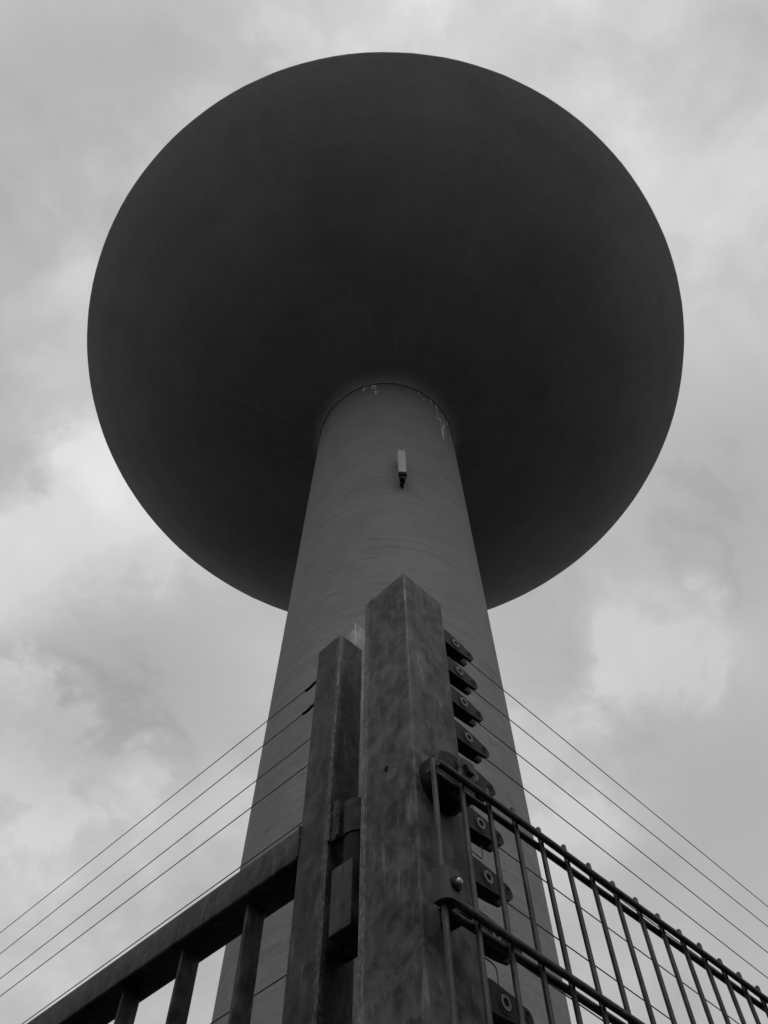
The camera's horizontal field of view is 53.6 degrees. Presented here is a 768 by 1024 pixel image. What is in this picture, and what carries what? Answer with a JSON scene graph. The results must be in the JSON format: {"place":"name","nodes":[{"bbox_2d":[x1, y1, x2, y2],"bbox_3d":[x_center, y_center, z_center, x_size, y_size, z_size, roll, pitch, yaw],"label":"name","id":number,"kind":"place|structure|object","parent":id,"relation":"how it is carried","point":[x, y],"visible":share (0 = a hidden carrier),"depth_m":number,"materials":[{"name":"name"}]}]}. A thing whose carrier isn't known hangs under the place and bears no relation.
{"place":"outdoors","nodes":[
{"label":"outdoors","id":0,"kind":"place"},
{"bbox_2d":[0,0,767,1023],"label":"sky","id":1,"kind":"structure","parent":0,"point":[129,668],"materials":[{"name":"grey"}]},
{"bbox_2d":[87,52,683,1023],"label":"water tower","id":2,"kind":"structure","parent":0,"point":[323,290],"depth_m":30.25,"materials":[{"name":"concrete"}]},
{"bbox_2d":[397,450,406,488],"bbox_3d":[0.542,-1.285,23.268,0.250,1.954,0.420,3,-61,-2],"label":"panel antenna","id":3,"kind":"object","parent":2,"relation":"attached to","point":[402,469],"visible":1,"depth_m":23.00,"materials":[{"name":"plastic"}]},
{"bbox_2d":[469,662,767,906],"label":"fence wire","id":4,"kind":"object","parent":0,"point":[612,779],"visible":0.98,"depth_m":1.53,"materials":[{"name":"metal"}]},
{"label":"ground","id":5,"kind":"structure","parent":0,"visible":0},
{"bbox_2d":[346,623,364,1023],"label":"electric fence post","id":6,"kind":"object","parent":5,"relation":"on","point":[356,636],"visible":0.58,"depth_m":1.30,"materials":[{"name":"metal"}]},
{"bbox_2d":[0,765,307,996],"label":"gate wire","id":7,"kind":"object","parent":6,"relation":"attached to","point":[159,876],"visible":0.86,"depth_m":1.43,"materials":[{"name":"metal"}]},
{"bbox_2d":[0,739,309,978],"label":"gate wire","id":8,"kind":"object","parent":6,"relation":"attached to","point":[160,854],"visible":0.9,"depth_m":1.48,"materials":[{"name":"metal"}]},
{"bbox_2d":[0,702,313,953],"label":"gate wire","id":9,"kind":"object","parent":6,"relation":"attached to","point":[308,709],"visible":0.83,"depth_m":1.54,"materials":[{"name":"metal"}]},
{"bbox_2d":[0,680,315,932],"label":"gate wire","id":10,"kind":"object","parent":6,"relation":"attached to","point":[310,686],"visible":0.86,"depth_m":1.61,"materials":[{"name":"metal"}]},
{"bbox_2d":[22,822,301,1023],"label":"gate wire","id":11,"kind":"object","parent":6,"relation":"attached to","point":[166,919],"visible":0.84,"depth_m":1.30,"materials":[{"name":"metal"}]},
{"bbox_2d":[27,635,361,1023],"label":"gate","id":12,"kind":"structure","parent":6,"relation":"attached to","point":[310,866],"depth_m":1.05,"materials":[{"name":"metal"}]},
{"bbox_2d":[210,975,285,1023],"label":"gate wire","id":13,"kind":"object","parent":6,"relation":"attached to","point":[254,995],"visible":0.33,"depth_m":1.00,"materials":[{"name":"metal"}]},
{"bbox_2d":[356,574,485,1023],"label":"corner post","id":14,"kind":"object","parent":5,"relation":"on","point":[408,723],"visible":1,"depth_m":0.83,"materials":[{"name":"metal"}]},
{"bbox_2d":[443,628,472,666],"bbox_3d":[0.096,0.222,1.364,0.168,0.036,0.022,41,-68,-21],"label":"wire tensioner","id":15,"kind":"object","parent":14,"relation":"attached to","point":[458,652],"visible":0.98,"depth_m":1.37,"materials":[{"name":"black plastic"}]},
{"bbox_2d":[447,656,477,695],"bbox_3d":[0.097,0.258,1.299,0.168,0.036,0.022,41,-68,-21],"label":"wire tensioner","id":16,"kind":"object","parent":14,"relation":"attached to","point":[462,680],"visible":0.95,"depth_m":1.30,"materials":[{"name":"black plastic"}]},
{"bbox_2d":[471,689,767,926],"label":"fence wire","id":17,"kind":"object","parent":16,"relation":"attached to","point":[615,804],"visible":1,"depth_m":1.46,"materials":[{"name":"metal"}]},
{"bbox_2d":[450,685,482,727],"bbox_3d":[0.098,0.295,1.234,0.168,0.036,0.022,41,-68,-21],"label":"wire tensioner","id":18,"kind":"object","parent":14,"relation":"attached to","point":[466,711],"visible":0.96,"depth_m":1.24,"materials":[{"name":"black plastic"}]},
{"bbox_2d":[476,721,767,952],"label":"fence wire","id":19,"kind":"object","parent":18,"relation":"attached to","point":[617,833],"visible":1,"depth_m":1.38,"materials":[{"name":"metal"}]},
{"bbox_2d":[454,720,488,763],"bbox_3d":[0.098,0.333,1.167,0.168,0.036,0.022,41,-68,-21],"label":"wire tensioner","id":20,"kind":"object","parent":14,"relation":"attached to","point":[471,747],"visible":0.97,"depth_m":1.17,"materials":[{"name":"black plastic"}]},
{"bbox_2d":[486,759,767,978],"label":"fence wire","id":21,"kind":"object","parent":20,"relation":"attached to","point":[624,866],"visible":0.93,"depth_m":1.31,"materials":[{"name":"metal"}]},
{"bbox_2d":[459,756,495,802],"bbox_3d":[0.099,0.369,1.103,0.168,0.036,0.022,41,-68,-21],"label":"wire tensioner","id":22,"kind":"object","parent":14,"relation":"attached to","point":[482,783],"visible":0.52,"depth_m":1.12,"materials":[{"name":"black plastic"}]},
{"bbox_2d":[558,853,740,987],"bbox_3d":[1.083,1.237,1.556,2.658,0.055,0.002,41,-68,-21],"label":"fence wire","id":23,"kind":"object","parent":22,"relation":"attached to","point":[650,921],"visible":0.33,"depth_m":1.25,"materials":[{"name":"metal"}]},
{"bbox_2d":[467,807,503,852],"bbox_3d":[0.099,0.410,1.030,0.168,0.036,0.022,41,-68,-21],"label":"wire tensioner","id":24,"kind":"object","parent":14,"relation":"attached to","point":[479,829],"visible":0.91,"depth_m":1.03,"materials":[{"name":"black plastic"}]},
{"bbox_2d":[472,841,482,858],"bbox_3d":[0.117,0.439,1.019,0.042,0.042,0.002,41,-68,-21],"label":"jumper lead","id":25,"kind":"object","parent":24,"relation":"hanging from","point":[481,850],"visible":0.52,"depth_m":1.01,"materials":[{"name":"metal"}]},
{"bbox_2d":[498,847,738,1023],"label":"fence wire","id":26,"kind":"object","parent":24,"relation":"attached to","point":[611,930],"visible":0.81,"depth_m":1.14,"materials":[{"name":"metal"}]},
{"bbox_2d":[473,856,512,907],"bbox_3d":[0.100,0.450,0.960,0.168,0.036,0.022,41,-68,-21],"label":"wire tensioner","id":27,"kind":"object","parent":14,"relation":"attached to","point":[487,884],"visible":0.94,"depth_m":0.97,"materials":[{"name":"black plastic"}]},
{"bbox_2d":[507,902,669,1019],"bbox_3d":[1.084,1.329,1.393,2.658,0.118,0.002,41,-68,-21],"label":"fence wire","id":28,"kind":"object","parent":27,"relation":"attached to","point":[585,959],"visible":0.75,"depth_m":1.03,"materials":[{"name":"metal"}]},
{"bbox_2d":[479,911,521,965],"bbox_3d":[0.101,0.486,0.896,0.168,0.036,0.022,41,-68,-21],"label":"wire tensioner","id":29,"kind":"object","parent":14,"relation":"attached to","point":[494,953],"visible":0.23,"depth_m":0.90,"materials":[{"name":"black plastic"}]},
{"bbox_2d":[485,957,498,984],"bbox_3d":[0.118,0.526,0.863,0.038,0.045,0.002,41,-68,-21],"label":"jumper lead","id":30,"kind":"object","parent":29,"relation":"hanging from","point":[495,968],"visible":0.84,"depth_m":0.88,"materials":[{"name":"metal"}]},
{"bbox_2d":[517,962,602,1020],"bbox_3d":[1.085,1.370,1.321,2.658,0.134,0.002,41,-68,-21],"label":"fence wire","id":31,"kind":"object","parent":29,"relation":"attached to","point":[567,996],"visible":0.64,"depth_m":0.95,"materials":[{"name":"metal"}]},
{"bbox_2d":[487,977,533,1023],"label":"wire tensioner","id":32,"kind":"object","parent":14,"relation":"attached to","point":[503,1006],"visible":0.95,"depth_m":0.83,"materials":[{"name":"black metal"}]},
{"bbox_2d":[419,751,767,1023],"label":"fence panel","id":33,"kind":"object","parent":14,"relation":"attached to","point":[448,781],"visible":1,"depth_m":0.84,"materials":[{"name":"metal"}]}
]}

